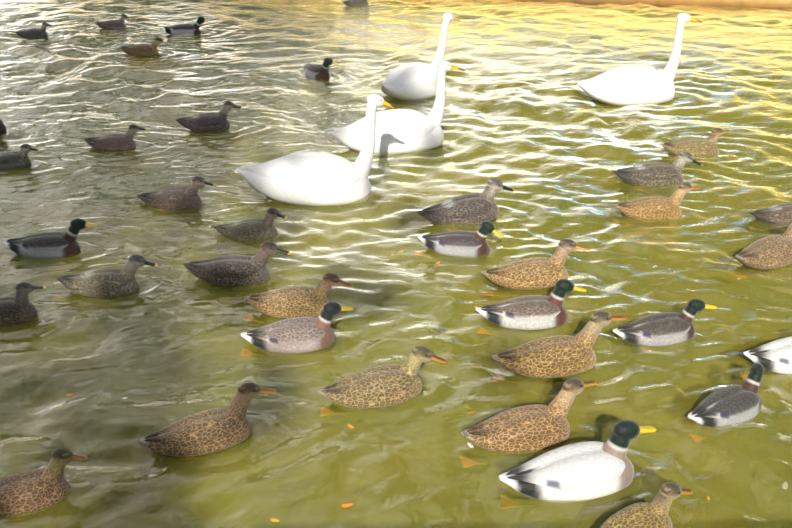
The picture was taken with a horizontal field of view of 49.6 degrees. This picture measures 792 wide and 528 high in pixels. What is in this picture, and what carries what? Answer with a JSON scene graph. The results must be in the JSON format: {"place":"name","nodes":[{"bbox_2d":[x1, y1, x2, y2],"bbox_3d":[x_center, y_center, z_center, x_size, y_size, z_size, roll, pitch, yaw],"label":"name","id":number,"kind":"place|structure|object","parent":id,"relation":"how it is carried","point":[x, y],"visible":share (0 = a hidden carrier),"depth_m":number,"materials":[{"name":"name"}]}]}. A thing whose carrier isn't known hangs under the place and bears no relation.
{"place":"outdoors","nodes":[
{"label":"outdoors","id":0,"kind":"place"},
{"bbox_2d":[0,0,791,527],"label":"pond water","id":1,"kind":"structure","parent":0,"point":[540,130],"depth_m":4.44,"materials":[{"name":"green liquid"}]},
{"bbox_2d":[0,120,5,133],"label":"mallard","id":2,"kind":"object","parent":1,"relation":"on","point":[2,128],"visible":0.94,"depth_m":6.31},
{"bbox_2d":[0,144,39,169],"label":"duck","id":3,"kind":"object","parent":1,"relation":"on","point":[20,159],"visible":0.94,"depth_m":5.60},
{"bbox_2d":[0,282,45,324],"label":"duck","id":4,"kind":"object","parent":1,"relation":"on","point":[19,307],"visible":0.98,"depth_m":3.79},
{"bbox_2d":[15,22,51,39],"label":"duck","id":5,"kind":"object","parent":1,"relation":"on","point":[34,33],"visible":0.94,"depth_m":9.41},
{"bbox_2d":[0,447,87,513],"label":"duck","id":6,"kind":"object","parent":1,"relation":"on","point":[31,490],"visible":0.94,"depth_m":2.72},
{"bbox_2d":[2,218,97,257],"bbox_3d":[-1.802,-0.120,4.452,0.518,0.243,0.162,-1,24,-4],"label":"mallard","id":7,"kind":"object","parent":1,"relation":"on","point":[49,244],"visible":0.96,"depth_m":4.41,"materials":[{"name":"grey"}]},
{"bbox_2d":[57,254,156,296],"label":"duck","id":8,"kind":"object","parent":1,"relation":"on","point":[107,282],"visible":1,"depth_m":4.03},
{"bbox_2d":[94,14,129,27],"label":"duck","id":9,"kind":"object","parent":1,"relation":"on","point":[119,23],"visible":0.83,"depth_m":9.91},
{"bbox_2d":[84,124,146,150],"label":"duck","id":10,"kind":"object","parent":1,"relation":"on","point":[111,142],"visible":0.96,"depth_m":5.96},
{"bbox_2d":[119,37,167,55],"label":"duck","id":11,"kind":"object","parent":1,"relation":"on","point":[141,50],"visible":0.81,"depth_m":8.63},
{"bbox_2d":[137,176,214,208],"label":"duck","id":12,"kind":"object","parent":1,"relation":"on","point":[179,198],"visible":0.92,"depth_m":5.00},
{"bbox_2d":[161,16,210,34],"bbox_3d":[-2.364,-2.647,9.633,0.564,0.266,0.182,-2,25,-10],"label":"mallard","id":13,"kind":"object","parent":1,"relation":"on","point":[180,29],"visible":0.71,"depth_m":9.57,"materials":[{"name":"grey"}]},
{"bbox_2d":[138,382,275,456],"bbox_3d":[-0.658,0.563,3.034,0.496,0.251,0.163,-11,25,-16],"label":"duck","id":14,"kind":"object","parent":1,"relation":"on","point":[206,431],"visible":0.96,"depth_m":2.99},
{"bbox_2d":[175,101,241,131],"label":"duck","id":15,"kind":"object","parent":1,"relation":"on","point":[205,122],"visible":0.88,"depth_m":6.37},
{"bbox_2d":[183,241,290,285],"bbox_3d":[-0.770,0.005,4.170,0.530,0.268,0.175,2,26,1],"label":"duck","id":16,"kind":"object","parent":1,"relation":"on","point":[231,270],"visible":0.98,"depth_m":4.12},
{"bbox_2d":[214,208,286,239],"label":"duck","id":17,"kind":"object","parent":1,"relation":"on","point":[254,229],"visible":0.9,"depth_m":4.60},
{"bbox_2d":[241,302,353,352],"bbox_3d":[-0.419,0.282,3.631,0.496,0.238,0.166,-5,30,-7],"label":"mallard","id":18,"kind":"object","parent":1,"relation":"on","point":[299,334],"visible":0.96,"depth_m":3.59,"materials":[{"name":"grey"}]},
{"bbox_2d":[244,273,351,318],"bbox_3d":[-0.450,0.150,3.898,0.498,0.250,0.164,0,29,-7],"label":"duck","id":19,"kind":"object","parent":1,"relation":"on","point":[293,302],"visible":0.9,"depth_m":3.85},
{"bbox_2d":[236,94,396,205],"bbox_3d":[-0.478,-0.647,5.110,0.946,0.755,0.397,1,24,-4],"label":"swan","id":20,"kind":"object","parent":1,"relation":"on","point":[313,178],"visible":0.9,"depth_m":5.03,"materials":[{"name":"white"}]},
{"bbox_2d":[304,58,339,78],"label":"mallard","id":21,"kind":"object","parent":1,"relation":"on","point":[315,71],"visible":0.9,"depth_m":7.74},
{"bbox_2d":[342,0,368,5],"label":"duck","id":22,"kind":"object","parent":1,"relation":"on","point":[355,2],"visible":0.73,"depth_m":11.30},
{"bbox_2d":[318,346,446,408],"bbox_3d":[-0.056,0.447,3.292,0.511,0.249,0.172,-9,26,-14],"label":"duck","id":23,"kind":"object","parent":1,"relation":"on","point":[384,385],"visible":0.9,"depth_m":3.24},
{"bbox_2d":[329,61,464,153],"bbox_3d":[0.009,-1.036,5.974,0.973,0.696,0.396,-8,25,-9],"label":"swan","id":24,"kind":"object","parent":1,"relation":"on","point":[401,131],"visible":0.9,"depth_m":5.88,"materials":[{"name":"white"}]},
{"bbox_2d":[381,13,460,100],"bbox_3d":[0.196,-1.701,7.261,0.396,0.758,1.001,21,31,31],"label":"swan","id":25,"kind":"object","parent":1,"relation":"on","point":[411,81],"visible":0.79,"depth_m":7.12,"materials":[{"name":"white"}]},
{"bbox_2d":[66,250,785,521],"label":"floating leaves","id":26,"kind":"object","parent":1,"relation":"on","point":[470,445],"visible":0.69,"depth_m":3.02,"materials":[{"name":"orange plant"}]},
{"bbox_2d":[418,221,503,256],"bbox_3d":[0.327,-0.126,4.470,0.462,0.234,0.160,4,26,5],"label":"mallard","id":27,"kind":"object","parent":1,"relation":"on","point":[461,243],"visible":0.94,"depth_m":4.42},
{"bbox_2d":[417,178,514,223],"bbox_3d":[0.382,-0.328,4.851,0.591,0.289,0.199,-9,31,-8],"label":"duck","id":28,"kind":"object","parent":1,"relation":"on","point":[483,206],"visible":0.98,"depth_m":4.79},
{"bbox_2d":[461,378,596,451],"bbox_3d":[0.471,0.556,3.048,0.551,0.271,0.175,-7,24,-16],"label":"duck","id":29,"kind":"object","parent":1,"relation":"on","point":[531,427],"visible":0.98,"depth_m":3.00},
{"bbox_2d":[475,279,586,329],"bbox_3d":[0.595,0.192,3.803,0.499,0.256,0.174,-3,24,-2],"label":"mallard","id":30,"kind":"object","parent":1,"relation":"on","point":[532,312],"visible":0.96,"depth_m":3.75,"materials":[{"name":"grey"}]},
{"bbox_2d":[481,239,589,289],"bbox_3d":[0.666,0.017,4.146,0.533,0.270,0.177,-5,22,0],"label":"duck","id":31,"kind":"object","parent":1,"relation":"on","point":[535,273],"visible":0.96,"depth_m":4.09},
{"bbox_2d":[491,311,626,377],"bbox_3d":[0.654,0.340,3.469,0.574,0.287,0.183,-6,25,-7],"label":"duck","id":32,"kind":"object","parent":1,"relation":"on","point":[556,356],"visible":0.96,"depth_m":3.42},
{"bbox_2d":[499,419,656,500],"bbox_3d":[0.600,0.664,2.830,0.563,0.276,0.194,-9,24,-7],"label":"mallard","id":33,"kind":"object","parent":1,"relation":"on","point":[587,470],"visible":0.98,"depth_m":2.78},
{"bbox_2d":[577,13,701,105],"bbox_3d":[1.984,-1.635,7.073,0.993,0.821,0.415,-4,29,-5],"label":"swan","id":34,"kind":"object","parent":1,"relation":"on","point":[629,85],"visible":0.96,"depth_m":7.01,"materials":[{"name":"white"}]},
{"bbox_2d":[600,482,692,527],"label":"duck","id":35,"kind":"object","parent":1,"relation":"on","point":[653,513],"visible":1,"depth_m":2.59},
{"bbox_2d":[614,182,699,218],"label":"duck","id":36,"kind":"object","parent":1,"relation":"on","point":[656,207],"visible":0.88,"depth_m":4.86},
{"bbox_2d":[612,151,702,185],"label":"duck","id":37,"kind":"object","parent":1,"relation":"on","point":[653,174],"visible":0.9,"depth_m":5.32},
{"bbox_2d":[612,299,716,345],"bbox_3d":[1.153,0.264,3.691,0.458,0.219,0.155,-8,28,-5],"label":"mallard","id":38,"kind":"object","parent":1,"relation":"on","point":[663,329],"visible":0.98,"depth_m":3.65,"materials":[{"name":"grey"}]},
{"bbox_2d":[660,128,729,157],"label":"duck","id":39,"kind":"object","parent":1,"relation":"on","point":[702,147],"visible":0.96,"depth_m":5.83},
{"bbox_2d":[687,363,763,425],"bbox_3d":[1.238,0.508,3.178,0.422,0.216,0.147,-15,29,-23],"label":"mallard","id":40,"kind":"object","parent":1,"relation":"on","point":[730,404],"visible":1,"depth_m":3.14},
{"bbox_2d":[735,222,791,269],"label":"duck","id":41,"kind":"object","parent":1,"relation":"on","point":[771,252],"visible":0.92,"depth_m":4.29},
{"bbox_2d":[743,336,791,373],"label":"mallard","id":42,"kind":"object","parent":1,"relation":"on","point":[775,356],"visible":0.9,"depth_m":3.45,"materials":[{"name":"white"}]},
{"bbox_2d":[749,203,791,224],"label":"duck","id":43,"kind":"object","parent":1,"relation":"on","point":[779,214],"visible":0.9,"depth_m":4.80},
{"bbox_2d":[516,0,791,9],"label":"shore","id":44,"kind":"structure","parent":0,"point":[774,4],"depth_m":11.28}
]}

